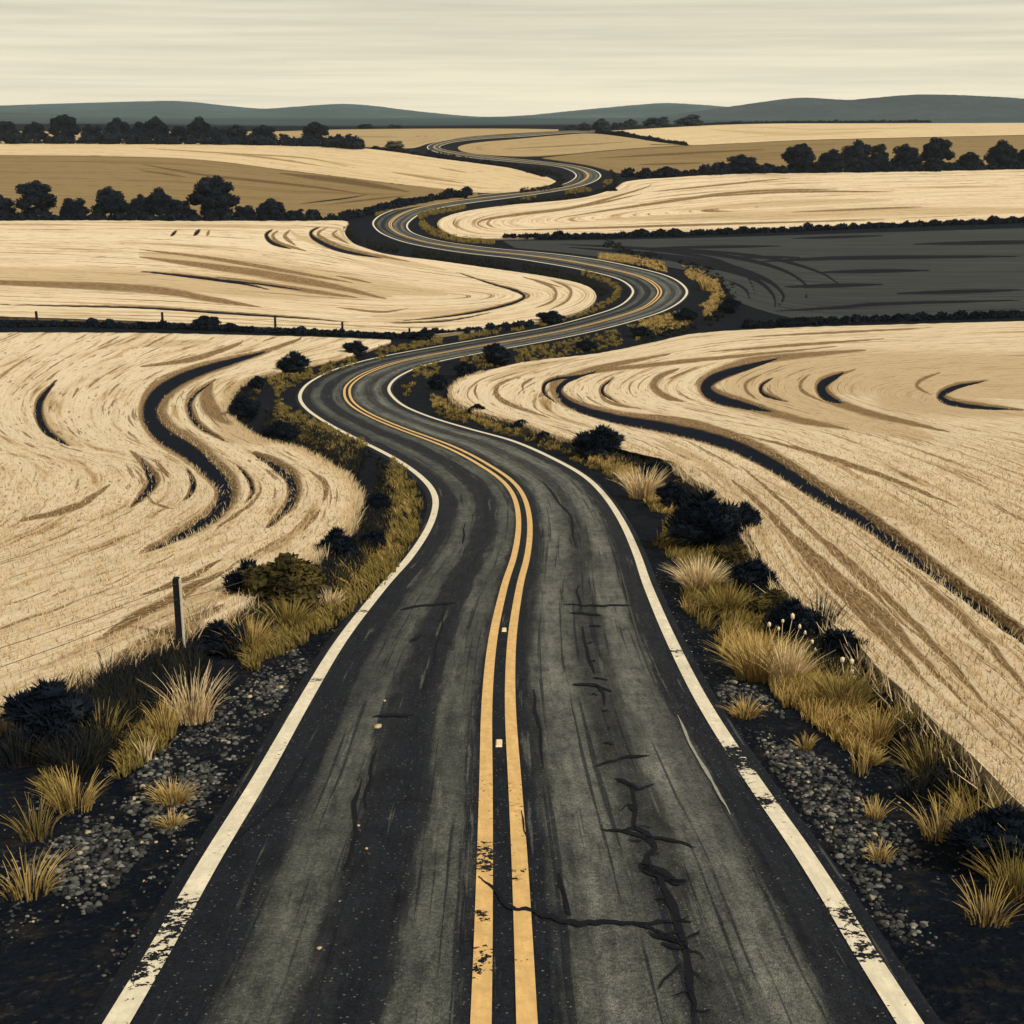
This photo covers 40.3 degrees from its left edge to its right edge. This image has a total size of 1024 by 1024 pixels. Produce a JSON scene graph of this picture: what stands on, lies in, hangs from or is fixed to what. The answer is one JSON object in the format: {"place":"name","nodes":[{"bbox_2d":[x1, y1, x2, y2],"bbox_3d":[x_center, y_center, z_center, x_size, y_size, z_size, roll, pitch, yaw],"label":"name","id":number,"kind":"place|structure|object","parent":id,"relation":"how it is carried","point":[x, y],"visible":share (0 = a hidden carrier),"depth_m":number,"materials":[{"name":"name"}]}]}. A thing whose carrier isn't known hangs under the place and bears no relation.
{"place":"outdoors","nodes":[
{"label":"outdoors","id":0,"kind":"place"},
{"bbox_2d":[0,112,189,118],"bbox_3d":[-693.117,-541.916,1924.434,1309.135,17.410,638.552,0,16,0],"label":"hills","id":1,"kind":"structure","parent":0,"point":[4,115],"depth_m":1776.20,"materials":[{"name":"grey"}]},
{"bbox_2d":[0,332,390,735],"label":"wheat field","id":2,"kind":"structure","parent":0,"point":[84,386],"depth_m":67.04,"materials":[{"name":"plant"}]},
{"bbox_2d":[0,155,477,219],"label":"stubble field","id":3,"kind":"structure","parent":0,"point":[86,178],"depth_m":438.46,"materials":[{"name":"plant"}]},
{"bbox_2d":[0,141,555,192],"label":"wheat field","id":4,"kind":"structure","parent":0,"point":[389,167],"depth_m":519.54,"materials":[{"name":"plant"}]},
{"bbox_2d":[301,122,328,139],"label":"tree","id":5,"kind":"object","parent":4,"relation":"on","point":[317,130],"visible":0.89,"depth_m":610.80,"materials":[{"name":"black plant"}]},
{"bbox_2d":[1,129,558,147],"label":"wheat field","id":6,"kind":"structure","parent":0,"point":[411,138],"depth_m":739.33,"materials":[{"name":"plant"}]},
{"bbox_2d":[0,220,596,337],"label":"wheat field","id":7,"kind":"structure","parent":0,"point":[330,274],"depth_m":246.18,"materials":[{"name":"plant"}]},
{"bbox_2d":[0,101,723,117],"bbox_3d":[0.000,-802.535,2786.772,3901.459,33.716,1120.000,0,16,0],"label":"hills","id":8,"kind":"structure","parent":0,"point":[169,109],"depth_m":2498.39,"materials":[{"name":"grey"}]},
{"bbox_2d":[0,117,1023,1023],"bbox_3d":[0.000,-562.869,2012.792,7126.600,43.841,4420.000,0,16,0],"label":"ground","id":9,"kind":"structure","parent":0,"point":[964,971],"depth_m":19.93,"materials":[{"name":"soil"}]},
{"bbox_2d":[20,121,48,139],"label":"tree","id":10,"kind":"object","parent":9,"relation":"on","point":[33,130],"visible":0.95,"depth_m":663.33,"materials":[{"name":"black plant"}]},
{"bbox_2d":[13,180,56,216],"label":"tree","id":11,"kind":"object","parent":9,"relation":"on","point":[35,194],"visible":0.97,"depth_m":341.19,"materials":[{"name":"black plant"}]},
{"bbox_2d":[0,715,71,769],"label":"grass tuft","id":12,"kind":"object","parent":9,"relation":"on","point":[12,755],"visible":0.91,"depth_m":21.43,"materials":[{"name":"plant"}]},
{"bbox_2d":[0,843,81,901],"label":"grass tuft","id":13,"kind":"object","parent":9,"relation":"on","point":[20,885],"visible":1,"depth_m":16.23,"materials":[{"name":"plant"}]},
{"bbox_2d":[0,791,87,842],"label":"grass tuft","id":14,"kind":"object","parent":9,"relation":"on","point":[38,827],"visible":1,"depth_m":18.14,"materials":[{"name":"plant"}]},
{"bbox_2d":[0,674,110,751],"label":"bush","id":15,"kind":"object","parent":9,"relation":"on","point":[46,704],"visible":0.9,"depth_m":22.04,"materials":[{"name":"black plant"}]},
{"bbox_2d":[47,114,80,137],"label":"tree","id":16,"kind":"object","parent":9,"relation":"on","point":[64,124],"visible":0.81,"depth_m":659.15,"materials":[{"name":"black plant"}]},
{"bbox_2d":[26,760,112,815],"bbox_3d":[-6.048,3.810,19.231,1.243,0.629,1.104,-10,19,-31],"label":"grass tuft","id":17,"kind":"object","parent":9,"relation":"on","point":[89,801],"visible":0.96,"depth_m":19.19,"materials":[{"name":"plant"}]},
{"bbox_2d":[59,197,89,215],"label":"tree","id":18,"kind":"object","parent":9,"relation":"on","point":[71,206],"visible":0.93,"depth_m":342.70,"materials":[{"name":"black plant"}]},
{"bbox_2d":[45,721,122,765],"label":"grass tuft","id":19,"kind":"object","parent":9,"relation":"on","point":[97,746],"visible":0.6,"depth_m":21.35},
{"bbox_2d":[89,186,128,214],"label":"tree","id":20,"kind":"object","parent":9,"relation":"on","point":[109,200],"visible":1,"depth_m":341.79,"materials":[{"name":"black plant"}]},
{"bbox_2d":[80,696,141,744],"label":"grass tuft","id":21,"kind":"object","parent":9,"relation":"on","point":[113,723],"visible":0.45,"depth_m":22.46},
{"bbox_2d":[0,564,265,666],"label":"wire fence","id":22,"kind":"object","parent":9,"relation":"on","point":[178,605],"visible":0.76,"depth_m":28.65,"materials":[{"name":"wood"}]},
{"bbox_2d":[143,116,170,138],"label":"tree","id":23,"kind":"object","parent":9,"relation":"on","point":[155,125],"visible":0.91,"depth_m":637.18,"materials":[{"name":"black plant"}]},
{"bbox_2d":[24,620,296,809],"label":"verge grass","id":24,"kind":"structure","parent":9,"relation":"on","point":[144,729],"depth_m":22.01,"materials":[{"name":"plant"}]},
{"bbox_2d":[144,187,177,216],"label":"tree","id":25,"kind":"object","parent":9,"relation":"on","point":[158,201],"visible":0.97,"depth_m":342.22,"materials":[{"name":"black plant"}]},
{"bbox_2d":[138,691,189,735],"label":"grass tuft","id":26,"kind":"object","parent":9,"relation":"on","point":[171,725],"visible":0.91,"depth_m":22.91,"materials":[{"name":"plant"}]},
{"bbox_2d":[27,644,310,914],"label":"gravel","id":27,"kind":"structure","parent":9,"relation":"on","point":[105,857],"depth_m":19.25,"materials":[{"name":"gravel"}]},
{"bbox_2d":[142,775,200,805],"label":"grass tuft","id":28,"kind":"object","parent":27,"relation":"on","point":[166,796],"visible":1,"depth_m":19.56,"materials":[{"name":"plant"}]},
{"bbox_2d":[0,126,364,149],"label":"hedge","id":29,"kind":"object","parent":9,"relation":"on","point":[114,136],"visible":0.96,"depth_m":623.97,"materials":[{"name":"black plant"}]},
{"bbox_2d":[139,660,233,725],"bbox_3d":[-5.517,3.091,23.663,1.710,1.153,1.730,0,16,0],"label":"grass tuft","id":30,"kind":"object","parent":9,"relation":"on","point":[196,713],"visible":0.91,"depth_m":23.79,"materials":[{"name":"plant"}]},
{"bbox_2d":[184,116,212,138],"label":"tree","id":31,"kind":"object","parent":9,"relation":"on","point":[197,127],"visible":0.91,"depth_m":633.50,"materials":[{"name":"black plant"}]},
{"bbox_2d":[185,175,240,215],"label":"tree","id":32,"kind":"object","parent":9,"relation":"on","point":[213,191],"visible":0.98,"depth_m":341.10,"materials":[{"name":"black plant"}]},
{"bbox_2d":[191,618,249,654],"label":"bush","id":33,"kind":"object","parent":9,"relation":"on","point":[209,637],"visible":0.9,"depth_m":29.24,"materials":[{"name":"black plant"}]},
{"bbox_2d":[0,186,472,220],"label":"hedge","id":34,"kind":"object","parent":9,"relation":"on","point":[210,214],"visible":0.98,"depth_m":340.33,"materials":[{"name":"black plant"}]},
{"bbox_2d":[221,557,256,593],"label":"bush","id":35,"kind":"object","parent":9,"relation":"on","point":[232,579],"visible":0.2,"depth_m":33.92,"materials":[{"name":"black plant"}]},
{"bbox_2d":[203,613,282,648],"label":"grass tuft","id":36,"kind":"object","parent":9,"relation":"on","point":[251,634],"visible":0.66,"depth_m":29.48,"materials":[{"name":"plant"}]},
{"bbox_2d":[227,395,260,420],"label":"bush","id":37,"kind":"object","parent":9,"relation":"on","point":[241,406],"visible":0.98,"depth_m":111.31,"materials":[{"name":"black plant"}]},
{"bbox_2d":[0,317,534,338],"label":"hedge","id":38,"kind":"object","parent":9,"relation":"on","point":[211,325],"visible":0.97,"depth_m":194.29,"materials":[{"name":"black plant"}]},
{"bbox_2d":[254,198,287,215],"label":"tree","id":39,"kind":"object","parent":9,"relation":"on","point":[267,207],"visible":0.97,"depth_m":341.22,"materials":[{"name":"black plant"}]},
{"bbox_2d":[259,419,299,443],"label":"bush","id":40,"kind":"object","parent":9,"relation":"on","point":[280,431],"visible":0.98,"depth_m":93.49,"materials":[{"name":"black plant"}]},
{"bbox_2d":[237,552,327,611],"bbox_3d":[-5.486,1.752,33.695,2.114,1.658,2.019,-12,20,-37],"label":"bush","id":41,"kind":"object","parent":9,"relation":"on","point":[286,576],"visible":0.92,"depth_m":33.24,"materials":[{"name":"green plant"}]},
{"bbox_2d":[242,597,328,627],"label":"grass tuft","id":42,"kind":"object","parent":9,"relation":"on","point":[295,614],"visible":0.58,"depth_m":31.89,"materials":[{"name":"plant"}]},
{"bbox_2d":[274,350,311,373],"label":"bush","id":43,"kind":"object","parent":9,"relation":"on","point":[294,361],"visible":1,"depth_m":152.86,"materials":[{"name":"black plant"}]},
{"bbox_2d":[232,344,423,658],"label":"verge grass","id":44,"kind":"structure","parent":9,"relation":"on","point":[377,572],"depth_m":44.00,"materials":[{"name":"plant"}]},
{"bbox_2d":[314,525,360,559],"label":"bush","id":45,"kind":"object","parent":9,"relation":"on","point":[336,539],"visible":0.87,"depth_m":41.56,"materials":[{"name":"black plant"}]},
{"bbox_2d":[358,529,387,548],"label":"bush","id":46,"kind":"object","parent":9,"relation":"on","point":[374,535],"visible":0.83,"depth_m":44.66,"materials":[{"name":"black plant"}]},
{"bbox_2d":[370,146,545,176],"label":"hedge","id":47,"kind":"object","parent":9,"relation":"on","point":[530,170],"visible":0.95,"depth_m":522.57,"materials":[{"name":"black plant"}]},
{"bbox_2d":[342,149,618,295],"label":"verge grass","id":48,"kind":"structure","parent":9,"relation":"on","point":[527,267],"depth_m":290.65,"materials":[{"name":"plant"}]},
{"bbox_2d":[0,569,985,981],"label":"gravel","id":49,"kind":"structure","parent":9,"relation":"on","point":[122,955],"depth_m":17.88,"materials":[{"name":"gravel"}]},
{"bbox_2d":[374,179,612,243],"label":"verge grass","id":50,"kind":"structure","parent":9,"relation":"on","point":[426,226],"depth_m":350.66,"materials":[{"name":"plant"}]},
{"bbox_2d":[481,341,512,365],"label":"bush","id":51,"kind":"object","parent":9,"relation":"on","point":[496,354],"visible":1,"depth_m":160.89,"materials":[{"name":"black plant"}]},
{"bbox_2d":[383,269,622,353],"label":"verge grass","id":52,"kind":"structure","parent":9,"relation":"on","point":[439,339],"depth_m":196.58,"materials":[{"name":"plant"}]},
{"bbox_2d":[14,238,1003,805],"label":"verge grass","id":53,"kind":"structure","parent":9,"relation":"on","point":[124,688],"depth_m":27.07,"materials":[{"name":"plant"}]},
{"bbox_2d":[412,310,685,378],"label":"verge grass","id":54,"kind":"structure","parent":9,"relation":"on","point":[539,347],"depth_m":174.78,"materials":[{"name":"plant"}]},
{"bbox_2d":[569,424,625,456],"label":"bush","id":55,"kind":"object","parent":9,"relation":"on","point":[599,439],"visible":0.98,"depth_m":83.05,"materials":[{"name":"black plant"}]},
{"bbox_2d":[595,129,688,145],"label":"hedge","id":56,"kind":"object","parent":9,"relation":"on","point":[634,135],"visible":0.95,"depth_m":679.07,"materials":[{"name":"black plant"}]},
{"bbox_2d":[611,464,683,498],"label":"grass tuft","id":57,"kind":"object","parent":9,"relation":"on","point":[634,492],"visible":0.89,"depth_m":61.24,"materials":[{"name":"plant"}]},
{"bbox_2d":[637,459,673,481],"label":"grass tuft","id":58,"kind":"object","parent":9,"relation":"on","point":[653,464],"visible":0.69,"depth_m":67.73,"materials":[{"name":"beige plant"}]},
{"bbox_2d":[597,252,725,332],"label":"verge grass","id":59,"kind":"structure","parent":9,"relation":"on","point":[714,300],"depth_m":248.50,"materials":[{"name":"plant"}]},
{"bbox_2d":[654,480,689,507],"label":"bush","id":60,"kind":"object","parent":9,"relation":"on","point":[669,493],"visible":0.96,"depth_m":57.43,"materials":[{"name":"black plant"}]},
{"bbox_2d":[402,382,965,768],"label":"verge grass","id":61,"kind":"structure","parent":9,"relation":"on","point":[746,616],"depth_m":36.38,"materials":[{"name":"plant"}]},
{"bbox_2d":[660,552,731,592],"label":"grass tuft","id":62,"kind":"object","parent":9,"relation":"on","point":[699,575],"visible":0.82,"depth_m":37.12,"materials":[{"name":"plant"}]},
{"bbox_2d":[660,487,751,549],"bbox_3d":[6.257,0.287,45.015,2.993,2.132,3.183,-11,19,-34],"label":"bush","id":63,"kind":"object","parent":9,"relation":"on","point":[704,518],"visible":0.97,"depth_m":44.46,"materials":[{"name":"black plant"}]},
{"bbox_2d":[686,579,762,616],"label":"grass tuft","id":64,"kind":"object","parent":9,"relation":"on","point":[725,601],"visible":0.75,"depth_m":33.69,"materials":[{"name":"plant"}]},
{"bbox_2d":[712,542,753,570],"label":"bush","id":65,"kind":"object","parent":9,"relation":"on","point":[736,550],"visible":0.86,"depth_m":40.62,"materials":[{"name":"green plant"}]},
{"bbox_2d":[712,694,771,719],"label":"grass tuft","id":66,"kind":"object","parent":9,"relation":"on","point":[741,712],"visible":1,"depth_m":24.19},
{"bbox_2d":[726,154,759,171],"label":"tree","id":67,"kind":"object","parent":9,"relation":"on","point":[741,162],"visible":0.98,"depth_m":471.32,"materials":[{"name":"black plant"}]},
{"bbox_2d":[739,500,763,532],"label":"bush","id":68,"kind":"object","parent":9,"relation":"on","point":[754,519],"visible":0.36,"depth_m":47.07,"materials":[{"name":"black plant"}]},
{"bbox_2d":[729,556,777,596],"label":"bush","id":69,"kind":"object","parent":9,"relation":"on","point":[754,573],"visible":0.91,"depth_m":36.02,"materials":[{"name":"black plant"}]},
{"bbox_2d":[502,215,1023,239],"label":"hedge","id":70,"kind":"object","parent":9,"relation":"on","point":[675,232],"visible":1,"depth_m":322.70,"materials":[{"name":"black plant"}]},
{"bbox_2d":[704,625,834,682],"bbox_3d":[4.962,2.724,27.027,2.583,1.125,2.625,0,16,0],"label":"grass tuft","id":71,"kind":"object","parent":9,"relation":"on","point":[745,667],"visible":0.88,"depth_m":26.98,"materials":[{"name":"plant"}]},
{"bbox_2d":[745,588,796,615],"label":"bush","id":72,"kind":"object","parent":9,"relation":"on","point":[766,601],"visible":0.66,"depth_m":33.09,"materials":[{"name":"green plant"}]},
{"bbox_2d":[612,119,931,130],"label":"hedge","id":73,"kind":"object","parent":9,"relation":"on","point":[795,121],"visible":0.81,"depth_m":944.08,"materials":[{"name":"plant"}]},
{"bbox_2d":[760,597,823,639],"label":"bush","id":74,"kind":"object","parent":9,"relation":"on","point":[804,619],"visible":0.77,"depth_m":30.14,"materials":[{"name":"black plant"}]},
{"bbox_2d":[780,143,815,172],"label":"tree","id":75,"kind":"object","parent":9,"relation":"on","point":[798,155],"visible":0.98,"depth_m":477.50,"materials":[{"name":"black plant"}]},
{"bbox_2d":[620,157,1023,177],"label":"hedge","id":76,"kind":"object","parent":9,"relation":"on","point":[929,164],"visible":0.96,"depth_m":481.13,"materials":[{"name":"black plant"}]},
{"bbox_2d":[716,675,929,943],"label":"gravel","id":77,"kind":"structure","parent":9,"relation":"on","point":[791,751],"depth_m":19.14,"materials":[{"name":"gravel"}]},
{"bbox_2d":[796,586,861,635],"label":"grass tuft","id":78,"kind":"object","parent":9,"relation":"on","point":[826,615],"visible":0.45,"depth_m":30.30,"materials":[{"name":"plant"}]},
{"bbox_2d":[678,597,987,810],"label":"verge grass","id":79,"kind":"structure","parent":9,"relation":"on","point":[834,726],"depth_m":23.57,"materials":[{"name":"plant"}]},
{"bbox_2d":[818,149,847,168],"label":"tree","id":80,"kind":"object","parent":9,"relation":"on","point":[833,158],"visible":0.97,"depth_m":481.38,"materials":[{"name":"black plant"}]},
{"bbox_2d":[784,661,898,707],"bbox_3d":[5.759,3.061,24.725,2.136,0.912,2.018,0,16,0],"label":"grass tuft","id":81,"kind":"object","parent":9,"relation":"on","point":[847,685],"visible":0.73,"depth_m":24.63,"materials":[{"name":"plant"}]},
{"bbox_2d":[817,627,868,668],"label":"bush","id":82,"kind":"object","parent":9,"relation":"on","point":[838,638],"visible":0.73,"depth_m":27.93,"materials":[{"name":"black plant"}]},
{"bbox_2d":[840,139,871,167],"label":"tree","id":83,"kind":"object","parent":9,"relation":"on","point":[858,152],"visible":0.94,"depth_m":483.40,"materials":[{"name":"black plant"}]},
{"bbox_2d":[845,702,911,747],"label":"grass tuft","id":84,"kind":"object","parent":9,"relation":"on","point":[878,735],"visible":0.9,"depth_m":22.39,"materials":[{"name":"plant"}]},
{"bbox_2d":[869,144,892,171],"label":"tree","id":85,"kind":"object","parent":9,"relation":"on","point":[880,159],"visible":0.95,"depth_m":484.85,"materials":[{"name":"black plant"}]},
{"bbox_2d":[863,837,899,863],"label":"grass tuft","id":86,"kind":"object","parent":9,"relation":"on","point":[878,855],"visible":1,"depth_m":17.30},
{"bbox_2d":[741,309,1023,327],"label":"hedge","id":87,"kind":"object","parent":9,"relation":"on","point":[857,318],"visible":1,"depth_m":202.00,"materials":[{"name":"black plant"}]},
{"bbox_2d":[890,143,923,166],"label":"tree","id":88,"kind":"object","parent":9,"relation":"on","point":[906,153],"visible":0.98,"depth_m":489.11,"materials":[{"name":"black plant"}]},
{"bbox_2d":[873,762,969,805],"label":"grass tuft","id":89,"kind":"object","parent":9,"relation":"on","point":[910,795],"visible":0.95,"depth_m":19.60,"materials":[{"name":"plant"}]},
{"bbox_2d":[885,728,970,782],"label":"grass tuft","id":90,"kind":"object","parent":9,"relation":"on","point":[915,770],"visible":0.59,"depth_m":20.70,"materials":[{"name":"plant"}]},
{"bbox_2d":[893,790,982,843],"bbox_3d":[5.523,3.934,18.085,1.378,0.645,1.009,14,21,41],"label":"grass tuft","id":91,"kind":"object","parent":9,"relation":"on","point":[938,828],"visible":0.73,"depth_m":18.11,"materials":[{"name":"plant"}]},
{"bbox_2d":[921,137,955,162],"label":"tree","id":92,"kind":"object","parent":9,"relation":"on","point":[936,147],"visible":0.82,"depth_m":492.41,"materials":[{"name":"black plant"}]},
{"bbox_2d":[917,779,1019,824],"bbox_3d":[6.194,3.930,18.183,1.543,0.665,1.884,-15,21,-41],"label":"grass tuft","id":93,"kind":"object","parent":9,"relation":"on","point":[964,811],"visible":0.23,"depth_m":18.42,"materials":[{"name":"plant"}]},
{"bbox_2d":[939,799,1023,878],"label":"bush","id":94,"kind":"object","parent":9,"relation":"on","point":[966,835],"visible":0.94,"depth_m":16.81,"materials":[{"name":"black plant"}]},
{"bbox_2d":[951,873,1023,928],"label":"grass tuft","id":95,"kind":"object","parent":9,"relation":"on","point":[984,910],"visible":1,"depth_m":15.46,"materials":[{"name":"plant"}]},
{"bbox_2d":[960,835,1023,901],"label":"grass tuft","id":96,"kind":"object","parent":9,"relation":"on","point":[1011,882],"visible":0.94,"depth_m":16.20,"materials":[{"name":"plant"}]},
{"bbox_2d":[983,139,1019,164],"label":"tree","id":97,"kind":"object","parent":9,"relation":"on","point":[1003,151],"visible":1,"depth_m":496.89,"materials":[{"name":"black plant"}]},
{"bbox_2d":[0,0,1023,116],"label":"sky","id":98,"kind":"structure","parent":0,"point":[478,58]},
{"bbox_2d":[84,130,942,1023],"bbox_3d":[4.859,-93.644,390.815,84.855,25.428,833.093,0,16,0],"label":"road","id":99,"kind":"structure","parent":0,"point":[614,828],"depth_m":18.80,"materials":[{"name":"asphalt"}]},
{"bbox_2d":[458,133,683,156],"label":"wheat field","id":100,"kind":"structure","parent":0,"point":[569,144],"depth_m":623.71,"materials":[{"name":"plant"}]},
{"bbox_2d":[437,169,1023,239],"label":"wheat field","id":101,"kind":"structure","parent":0,"point":[722,201],"depth_m":379.46,"materials":[{"name":"plant"}]},
{"bbox_2d":[446,321,1023,829],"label":"wheat field","id":102,"kind":"structure","parent":0,"point":[896,383],"depth_m":92.64,"materials":[{"name":"plant"}]},
{"bbox_2d":[503,228,1023,322],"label":"ploughed field","id":103,"kind":"structure","parent":0,"point":[933,273],"depth_m":266.97,"materials":[{"name":"soil"}]},
{"bbox_2d":[542,135,1023,173],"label":"stubble field","id":104,"kind":"structure","parent":0,"point":[683,158],"depth_m":576.10,"materials":[{"name":"plant"}]},
{"bbox_2d":[614,123,1023,144],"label":"wheat field","id":105,"kind":"structure","parent":0,"point":[716,134],"depth_m":772.09,"materials":[{"name":"plant"}]},
{"bbox_2d":[634,94,1023,118],"bbox_3d":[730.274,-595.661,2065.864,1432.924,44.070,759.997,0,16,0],"label":"hills","id":106,"kind":"structure","parent":0,"point":[926,106],"depth_m":1939.18,"materials":[{"name":"grey"}]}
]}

